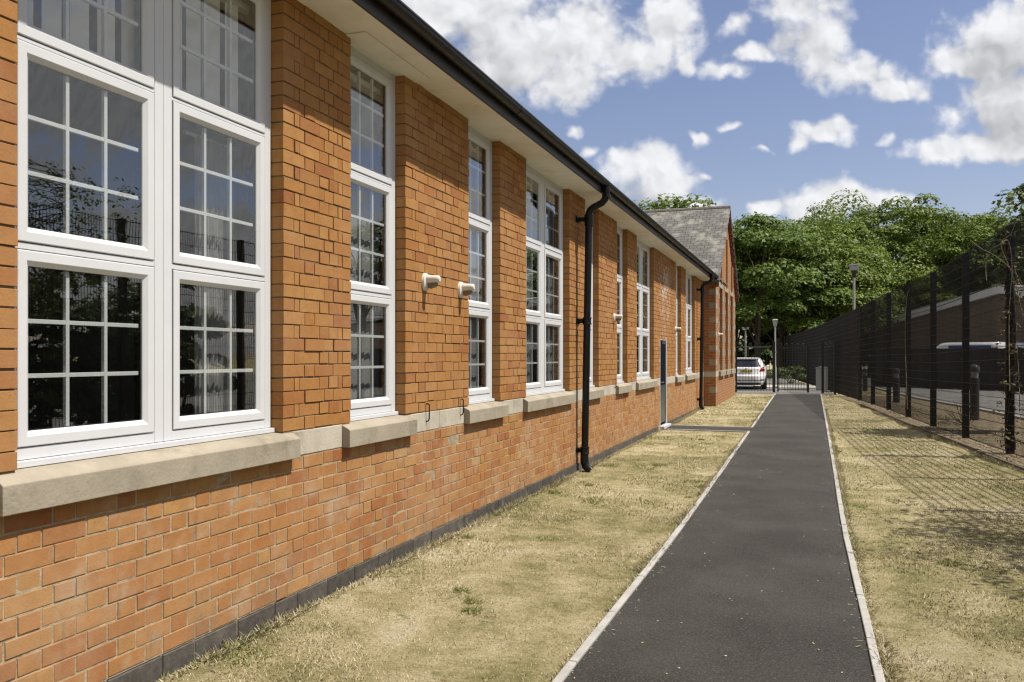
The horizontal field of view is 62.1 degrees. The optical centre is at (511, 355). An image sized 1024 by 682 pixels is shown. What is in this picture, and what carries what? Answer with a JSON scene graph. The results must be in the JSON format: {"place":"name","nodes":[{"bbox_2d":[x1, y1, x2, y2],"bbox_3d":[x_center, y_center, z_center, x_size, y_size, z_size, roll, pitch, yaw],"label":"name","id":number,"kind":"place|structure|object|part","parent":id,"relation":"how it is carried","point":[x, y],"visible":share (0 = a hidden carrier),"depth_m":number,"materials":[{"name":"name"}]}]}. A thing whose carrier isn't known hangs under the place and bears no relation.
{"place":"outdoors","nodes":[
{"label":"outdoors","id":0,"kind":"place"},
{"bbox_2d":[155,363,1023,681],"bbox_3d":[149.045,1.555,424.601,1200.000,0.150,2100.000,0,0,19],"label":"ground","id":1,"kind":"structure","parent":0,"point":[488,659],"depth_m":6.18,"materials":[{"name":"beige plant"}]},
{"bbox_2d":[0,0,726,681],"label":"school building","id":2,"kind":"structure","parent":1,"relation":"on","point":[154,526],"depth_m":5.80,"materials":[{"name":"orange brick"}]},
{"bbox_2d":[28,0,248,111],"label":"vertical blind","id":3,"kind":"object","parent":2,"relation":"attached to","point":[52,19],"visible":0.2,"depth_m":4.83,"materials":[{"name":"white fabric"}]},
{"bbox_2d":[0,0,299,516],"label":"window","id":4,"kind":"structure","parent":2,"relation":"in","point":[65,464],"depth_m":4.36,"materials":[{"name":"white plastic"}]},
{"bbox_2d":[183,129,236,413],"bbox_3d":[-1.836,-0.451,5.186,0.050,1.742,0.470,0,0,19],"label":"curtain","id":5,"kind":"object","parent":2,"relation":"hanging from","point":[216,299],"visible":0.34,"depth_m":5.18,"materials":[{"name":"white fabric"}]},
{"bbox_2d":[350,71,380,398],"bbox_3d":[-1.216,-0.880,6.579,0.060,2.560,0.770,0,0,19],"label":"vertical blind","id":6,"kind":"object","parent":2,"relation":"attached to","point":[365,243],"visible":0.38,"depth_m":6.74,"materials":[{"name":"white fabric"}]},
{"bbox_2d":[342,47,416,447],"bbox_3d":[-1.060,-0.821,6.510,0.222,2.929,1.085,0,0,19],"label":"window","id":7,"kind":"structure","parent":2,"relation":"in","point":[372,419],"depth_m":6.64,"materials":[{"name":"white plastic"}]},
{"bbox_2d":[421,273,440,290],"bbox_3d":[-0.677,-0.630,7.232,0.145,0.156,0.124,0,0,19],"label":"boiler flue terminal","id":8,"kind":"object","parent":2,"relation":"attached to","point":[429,281],"visible":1,"depth_m":7.21,"materials":[{"name":"white plastic"}]},
{"bbox_2d":[458,282,474,297],"bbox_3d":[-0.419,-0.620,7.968,0.145,0.156,0.124,0,0,19],"label":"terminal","id":9,"kind":"object","parent":2,"relation":"attached to","point":[464,289],"visible":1,"depth_m":7.94,"materials":[{"name":"white plastic"}]},
{"bbox_2d":[468,146,481,387],"bbox_3d":[-0.485,-0.880,8.663,0.060,2.560,0.814,0,0,19],"label":"vertical blind","id":10,"kind":"object","parent":2,"relation":"attached to","point":[473,267],"visible":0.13,"depth_m":8.90,"materials":[{"name":"white fabric"}]},
{"bbox_2d":[464,126,508,423],"bbox_3d":[-0.321,-0.821,8.615,0.222,2.929,1.095,0,0,19],"label":"window","id":11,"kind":"structure","parent":2,"relation":"in","point":[481,407],"depth_m":8.82,"materials":[{"name":"white plastic"}]},
{"bbox_2d":[527,181,554,381],"bbox_3d":[0.261,-0.880,10.789,0.060,2.560,1.786,0,0,19],"label":"vertical blind","id":12,"kind":"object","parent":2,"relation":"attached to","point":[533,286],"visible":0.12,"depth_m":10.76,"materials":[{"name":"white fabric"}]},
{"bbox_2d":[523,165,575,411],"bbox_3d":[0.425,-0.821,10.740,0.222,2.929,2.093,0,0,19],"label":"window","id":13,"kind":"structure","parent":2,"relation":"in","point":[541,394],"depth_m":10.79,"materials":[{"name":"white plastic"}]},
{"bbox_2d":[576,186,610,471],"bbox_3d":[1.146,-0.353,11.923,0.483,4.015,0.170,0,0,19],"label":"downpipe","id":14,"kind":"object","parent":2,"relation":"attached to","point":[585,320],"visible":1,"depth_m":11.91,"materials":[{"name":"black metal"}]},
{"bbox_2d":[585,204,603,399],"bbox_3d":[1.158,-0.821,12.828,0.222,2.929,1.055,0,0,19],"label":"window","id":15,"kind":"structure","parent":2,"relation":"in","point":[594,392],"depth_m":13.14,"materials":[{"name":"white plastic"}]},
{"bbox_2d":[613,313,622,322],"bbox_3d":[1.774,-0.635,14.215,0.145,0.156,0.124,0,0,19],"label":"wall lamp","id":16,"kind":"object","parent":2,"relation":"attached to","point":[616,317],"visible":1,"depth_m":14.19,"materials":[{"name":"white plastic"}]},
{"bbox_2d":[616,226,631,393],"bbox_3d":[1.883,-0.821,14.892,0.222,2.929,1.090,0,0,19],"label":"window","id":17,"kind":"structure","parent":2,"relation":"in","point":[621,387],"depth_m":15.21,"materials":[{"name":"white plastic"}]},
{"bbox_2d":[643,253,643,371],"bbox_3d":[2.460,-0.880,17.054,0.060,2.560,1.767,0,0,19],"label":"vertical blind","id":18,"kind":"object","parent":2,"relation":"attached to","point":[643,313],"visible":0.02,"depth_m":17.85,"materials":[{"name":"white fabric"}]},
{"bbox_2d":[636,239,657,389],"bbox_3d":[2.624,-0.821,17.003,0.222,2.929,2.065,0,0,19],"label":"window","id":19,"kind":"structure","parent":2,"relation":"in","point":[644,381],"depth_m":17.11,"materials":[{"name":"white plastic"}]},
{"bbox_2d":[660,338,670,428],"bbox_3d":[3.358,0.705,19.037,0.260,2.250,0.950,0,0,19],"label":"door","id":20,"kind":"structure","parent":2,"relation":"in","point":[663,343],"depth_m":19.12,"materials":[{"name":"blue paint"}]},
{"bbox_2d":[675,326,680,332],"bbox_3d":[4.036,-0.640,20.659,0.145,0.156,0.124,0,0,19],"label":"wall lamp","id":21,"kind":"object","parent":2,"relation":"attached to","point":[677,329],"visible":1,"depth_m":20.64,"materials":[{"name":"white plastic"}]},
{"bbox_2d":[675,266,683,381],"bbox_3d":[4.098,-0.821,21.202,0.222,2.929,1.085,0,0,19],"label":"window","id":22,"kind":"structure","parent":2,"relation":"in","point":[678,378],"depth_m":21.52,"materials":[{"name":"white plastic"}]},
{"bbox_2d":[685,272,696,379],"bbox_3d":[4.843,-0.821,23.325,0.222,2.929,2.065,0,0,19],"label":"window","id":23,"kind":"structure","parent":2,"relation":"in","point":[689,375],"depth_m":23.70,"materials":[{"name":"white plastic"}]},
{"bbox_2d":[697,274,713,409],"bbox_3d":[5.591,-0.389,24.586,0.483,3.944,0.170,0,0,19],"label":"downpipe","id":24,"kind":"object","parent":2,"relation":"attached to","point":[701,337],"visible":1,"depth_m":24.58,"materials":[{"name":"black metal"}]},
{"bbox_2d":[209,435,993,681],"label":"weeds","id":25,"kind":"object","parent":1,"relation":"on","point":[469,598],"visible":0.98,"depth_m":6.61,"materials":[{"name":"green plant"}]},
{"bbox_2d":[552,431,749,681],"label":"path edging","id":26,"kind":"object","parent":1,"relation":"on","point":[575,659],"visible":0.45,"depth_m":5.61,"materials":[{"name":"concrete"}]},
{"bbox_2d":[643,205,738,405],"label":"gabled wing","id":27,"kind":"structure","parent":1,"relation":"on","point":[704,235],"depth_m":28.37,"materials":[{"name":"orange brick"}]},
{"bbox_2d":[719,370,725,375],"bbox_3d":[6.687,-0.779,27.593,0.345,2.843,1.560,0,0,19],"label":"window sill","id":28,"kind":"structure","parent":27,"relation":"in","point":[721,372],"depth_m":27.49,"materials":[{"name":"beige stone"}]},
{"bbox_2d":[634,193,754,299],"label":"broadleaf tree","id":29,"kind":"object","parent":1,"relation":"on","point":[676,202],"visible":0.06,"depth_m":58.75,"materials":[{"name":"green plant"}]},
{"bbox_2d":[665,425,750,431],"bbox_3d":[4.301,1.644,18.680,1.757,0.131,1.100,0,0,19],"label":"door path edging","id":30,"kind":"object","parent":1,"relation":"on","point":[705,430],"depth_m":18.29,"materials":[{"name":"concrete"}]},
{"bbox_2d":[735,215,788,357],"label":"broadleaf tree","id":31,"kind":"object","parent":1,"relation":"on","point":[737,337],"visible":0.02,"depth_m":65.62,"materials":[{"name":"green plant"}]},
{"bbox_2d":[751,393,775,427],"bbox_3d":[7.789,1.580,26.013,0.052,0.236,15.142,0,0,19],"label":"path edging","id":32,"kind":"object","parent":1,"relation":"on","point":[754,423],"visible":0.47,"depth_m":23.12,"materials":[{"name":"concrete"}]},
{"bbox_2d":[732,211,839,357],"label":"broadleaf tree","id":33,"kind":"object","parent":1,"relation":"on","point":[747,239],"visible":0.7,"depth_m":55.91,"materials":[{"name":"green plant"}]},
{"bbox_2d":[735,378,836,394],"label":"car park","id":34,"kind":"structure","parent":1,"relation":"on","point":[744,389],"depth_m":36.52,"materials":[{"name":"grey asphalt"}]},
{"bbox_2d":[742,327,748,357],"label":"lamp post","id":35,"kind":"object","parent":34,"relation":"on","point":[745,338],"visible":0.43,"depth_m":49.96,"materials":[{"name":"grey metal"}]},
{"bbox_2d":[737,358,768,388],"bbox_3d":[10.838,0.705,39.509,2.135,1.554,4.381,0,0,19],"label":"parked car","id":36,"kind":"object","parent":34,"relation":"on","point":[748,371],"visible":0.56,"depth_m":37.50,"materials":[{"name":"white paint"}]},
{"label":"rear window","id":37,"kind":"part","parent":36,"relation":"part of","materials":[{"name":"black glass"}]},
{"bbox_2d":[735,341,774,391],"bbox_3d":[9.921,0.501,34.771,1.707,2.180,0.130,0,0,0],"label":"bow top railing","id":38,"kind":"object","parent":34,"relation":"on","point":[773,365],"visible":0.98,"depth_m":34.77,"materials":[{"name":"black metal"}]},
{"bbox_2d":[772,319,777,384],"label":"lamp post","id":39,"kind":"object","parent":34,"relation":"on","point":[775,321],"visible":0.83,"depth_m":43.95,"materials":[{"name":"grey metal"}]},
{"bbox_2d":[751,385,814,388],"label":"concrete strip","id":40,"kind":"object","parent":34,"relation":"on","point":[789,386],"visible":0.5,"depth_m":40.17,"materials":[{"name":"grey concrete"}]},
{"bbox_2d":[775,343,808,392],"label":"path gate","id":41,"kind":"structure","parent":34,"relation":"on","point":[807,369],"depth_m":34.41,"materials":[{"name":"black metal"}]},
{"bbox_2d":[816,366,827,390],"bbox_3d":[13.352,0.987,36.600,0.560,1.110,0.360,0,0,19],"label":"electric cabinet","id":42,"kind":"object","parent":34,"relation":"on","point":[818,378],"visible":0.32,"depth_m":36.47,"materials":[{"name":"grey metal"}]},
{"bbox_3d":[13.184,0.997,36.492,0.235,0.870,0.014,0,0,19],"label":"door","id":43,"kind":"part","parent":42,"relation":"part of","materials":[{"name":"grey paint"}]},
{"bbox_3d":[13.415,0.997,36.410,0.235,0.870,0.014,0,0,19],"label":"door","id":44,"kind":"part","parent":42,"relation":"part of","materials":[{"name":"grey paint"}]},
{"bbox_2d":[821,341,835,394],"bbox_3d":[12.354,0.500,33.187,0.138,2.180,1.081,0,0,-8],"label":"bow top railing","id":45,"kind":"object","parent":34,"relation":"on","point":[822,366],"visible":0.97,"depth_m":33.19,"materials":[{"name":"black metal"}]},
{"bbox_2d":[767,366,805,383],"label":"shrub","id":46,"kind":"object","parent":1,"relation":"on","point":[791,371],"visible":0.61,"depth_m":45.78,"materials":[{"name":"green plant"}]},
{"bbox_2d":[735,247,865,376],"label":"broadleaf tree","id":47,"kind":"object","parent":1,"relation":"on","point":[793,318],"visible":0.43,"depth_m":58.21,"materials":[{"name":"green plant"}]},
{"bbox_2d":[735,211,894,332],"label":"broadleaf tree","id":48,"kind":"object","parent":1,"relation":"on","point":[840,281],"visible":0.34,"depth_m":60.61,"materials":[{"name":"green plant"}]},
{"bbox_2d":[763,241,909,329],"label":"broadleaf tree","id":49,"kind":"object","parent":1,"relation":"on","point":[864,295],"visible":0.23,"depth_m":59.51,"materials":[{"name":"green plant"}]},
{"bbox_2d":[820,394,885,681],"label":"path edging","id":50,"kind":"object","parent":1,"relation":"on","point":[871,644],"visible":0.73,"depth_m":5.86,"materials":[{"name":"concrete"}]},
{"bbox_2d":[810,200,917,312],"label":"broadleaf tree","id":51,"kind":"object","parent":1,"relation":"on","point":[868,232],"visible":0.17,"depth_m":69.85,"materials":[{"name":"green plant"}]},
{"bbox_2d":[738,276,1019,366],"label":"woodland","id":52,"kind":"object","parent":1,"relation":"on","point":[764,339],"visible":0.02,"depth_m":86.51,"materials":[{"name":"green plant"}]},
{"bbox_2d":[796,188,978,309],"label":"broadleaf tree","id":53,"kind":"object","parent":1,"relation":"on","point":[907,211],"visible":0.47,"depth_m":70.54,"materials":[{"name":"green plant"}]},
{"bbox_2d":[776,218,1023,457],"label":"fence","id":54,"kind":"object","parent":1,"relation":"on","point":[845,332],"visible":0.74,"depth_m":18.33,"materials":[{"name":"black metal"}]},
{"bbox_2d":[944,400,977,423],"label":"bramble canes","id":55,"kind":"object","parent":54,"relation":"attached to","point":[960,412],"visible":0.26,"depth_m":16.81,"materials":[{"name":"plant"}]},
{"bbox_2d":[973,225,1020,418],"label":"bramble canes","id":56,"kind":"object","parent":54,"relation":"attached to","point":[1009,310],"visible":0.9,"depth_m":13.12,"materials":[{"name":"plant"}]},
{"bbox_2d":[988,229,1020,448],"bbox_3d":[7.864,-0.287,13.477,0.613,3.538,0.626,0,0,-17],"label":"creeper","id":57,"kind":"object","parent":54,"relation":"attached to","point":[1005,361],"visible":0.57,"depth_m":13.43,"materials":[{"name":"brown plant"}]},
{"bbox_2d":[848,253,957,319],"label":"broadleaf tree","id":58,"kind":"object","parent":1,"relation":"on","point":[916,276],"visible":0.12,"depth_m":67.98,"materials":[{"name":"green plant"}]},
{"bbox_2d":[872,210,979,302],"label":"broadleaf tree","id":59,"kind":"object","parent":1,"relation":"on","point":[928,228],"visible":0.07,"depth_m":75.65,"materials":[{"name":"green plant"}]},
{"bbox_2d":[837,396,1023,466],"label":"soil bed","id":60,"kind":"object","parent":1,"relation":"on","point":[996,429],"visible":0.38,"depth_m":18.13,"materials":[{"name":"brown soil"}]},
{"bbox_2d":[849,264,858,309],"bbox_3d":[12.462,-0.870,31.000,0.340,4.918,0.340,0,0,19],"label":"lamp post","id":61,"kind":"object","parent":60,"relation":"on","point":[853,268],"visible":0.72,"depth_m":30.95,"materials":[{"name":"grey metal"}]},
{"bbox_2d":[893,368,898,402],"bbox_3d":[12.197,1.159,27.000,0.220,1.550,0.220,0,0,19],"label":"bollard","id":62,"kind":"object","parent":60,"relation":"on","point":[898,386],"visible":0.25,"depth_m":26.95,"materials":[{"name":"black plastic"}]},
{"bbox_2d":[855,401,1023,466],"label":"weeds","id":63,"kind":"object","parent":60,"relation":"on","point":[951,428],"visible":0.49,"depth_m":17.38,"materials":[{"name":"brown plant"}]},
{"bbox_2d":[970,364,979,419],"bbox_3d":[10.873,1.051,20.000,0.220,1.700,0.220,0,0,19],"label":"bollard","id":64,"kind":"object","parent":60,"relation":"on","point":[978,369],"visible":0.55,"depth_m":19.91,"materials":[{"name":"black plastic"}]},
{"bbox_2d":[984,183,1023,283],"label":"tree","id":65,"kind":"object","parent":60,"relation":"on","point":[997,239],"visible":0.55,"depth_m":17.42,"materials":[{"name":"green plant"}]},
{"bbox_2d":[860,404,1023,469],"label":"edging board","id":66,"kind":"object","parent":1,"relation":"on","point":[974,449],"visible":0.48,"depth_m":15.19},
{"bbox_2d":[864,285,1020,376],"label":"depot building","id":67,"kind":"structure","parent":1,"relation":"on","point":[997,304],"depth_m":52.03,"materials":[{"name":"brown brick"}]},
{"bbox_2d":[868,385,1019,418],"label":"road kerb","id":68,"kind":"structure","parent":1,"relation":"on","point":[985,410],"depth_m":22.78,"materials":[{"name":"concrete"}]},
{"bbox_2d":[890,198,1023,304],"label":"broadleaf tree","id":69,"kind":"object","parent":1,"relation":"on","point":[1008,208],"visible":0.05,"depth_m":73.26,"materials":[{"name":"green plant"}]},
{"bbox_2d":[925,211,1020,298],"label":"broadleaf tree","id":70,"kind":"object","parent":1,"relation":"on","point":[983,229],"visible":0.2,"depth_m":69.43,"materials":[{"name":"green plant"}]},
{"bbox_2d":[943,230,1020,286],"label":"broadleaf tree","id":71,"kind":"object","parent":1,"relation":"on","point":[985,258],"visible":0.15,"depth_m":69.34,"materials":[{"name":"green plant"}]},
{"bbox_2d":[665,425,750,430],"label":"footpath","id":72,"kind":"structure","parent":0,"point":[711,428],"depth_m":18.66,"materials":[{"name":"concrete"}]},
{"bbox_2d":[401,0,1023,351],"label":"sky","id":73,"kind":"structure","parent":0,"point":[768,107],"materials":[{"name":"blue"}]},
{"bbox_2d":[564,394,874,681],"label":"path","id":74,"kind":"structure","parent":0,"point":[755,528],"depth_m":5.91,"materials":[{"name":"grey asphalt"}]},
{"bbox_2d":[572,438,873,677],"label":"grass clippings","id":75,"kind":"object","parent":74,"relation":"on","point":[762,590],"depth_m":5.88,"materials":[{"name":"plant"}]},
{"bbox_2d":[905,286,915,408],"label":"bramble canes","id":76,"kind":"object","parent":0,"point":[905,348],"visible":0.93,"depth_m":20.79,"materials":[{"name":"brown plant"}]},
{"bbox_2d":[868,378,1020,415],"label":"road","id":77,"kind":"structure","parent":0,"point":[920,392],"depth_m":30.30,"materials":[{"name":"grey asphalt"}]},
{"bbox_2d":[877,347,1020,390],"bbox_3d":[21.752,0.573,34.790,0.151,1.885,16.636,0,0,-27],"label":"board fence","id":78,"kind":"object","parent":77,"relation":"on","point":[998,372],"visible":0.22,"depth_m":38.01,"materials":[{"name":"brown wood"}]},
{"bbox_2d":[937,342,1004,348],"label":"parked van","id":79,"kind":"object","parent":77,"relation":"on","point":[994,345],"visible":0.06,"depth_m":45.78,"materials":[{"name":"white paint"}]}
]}

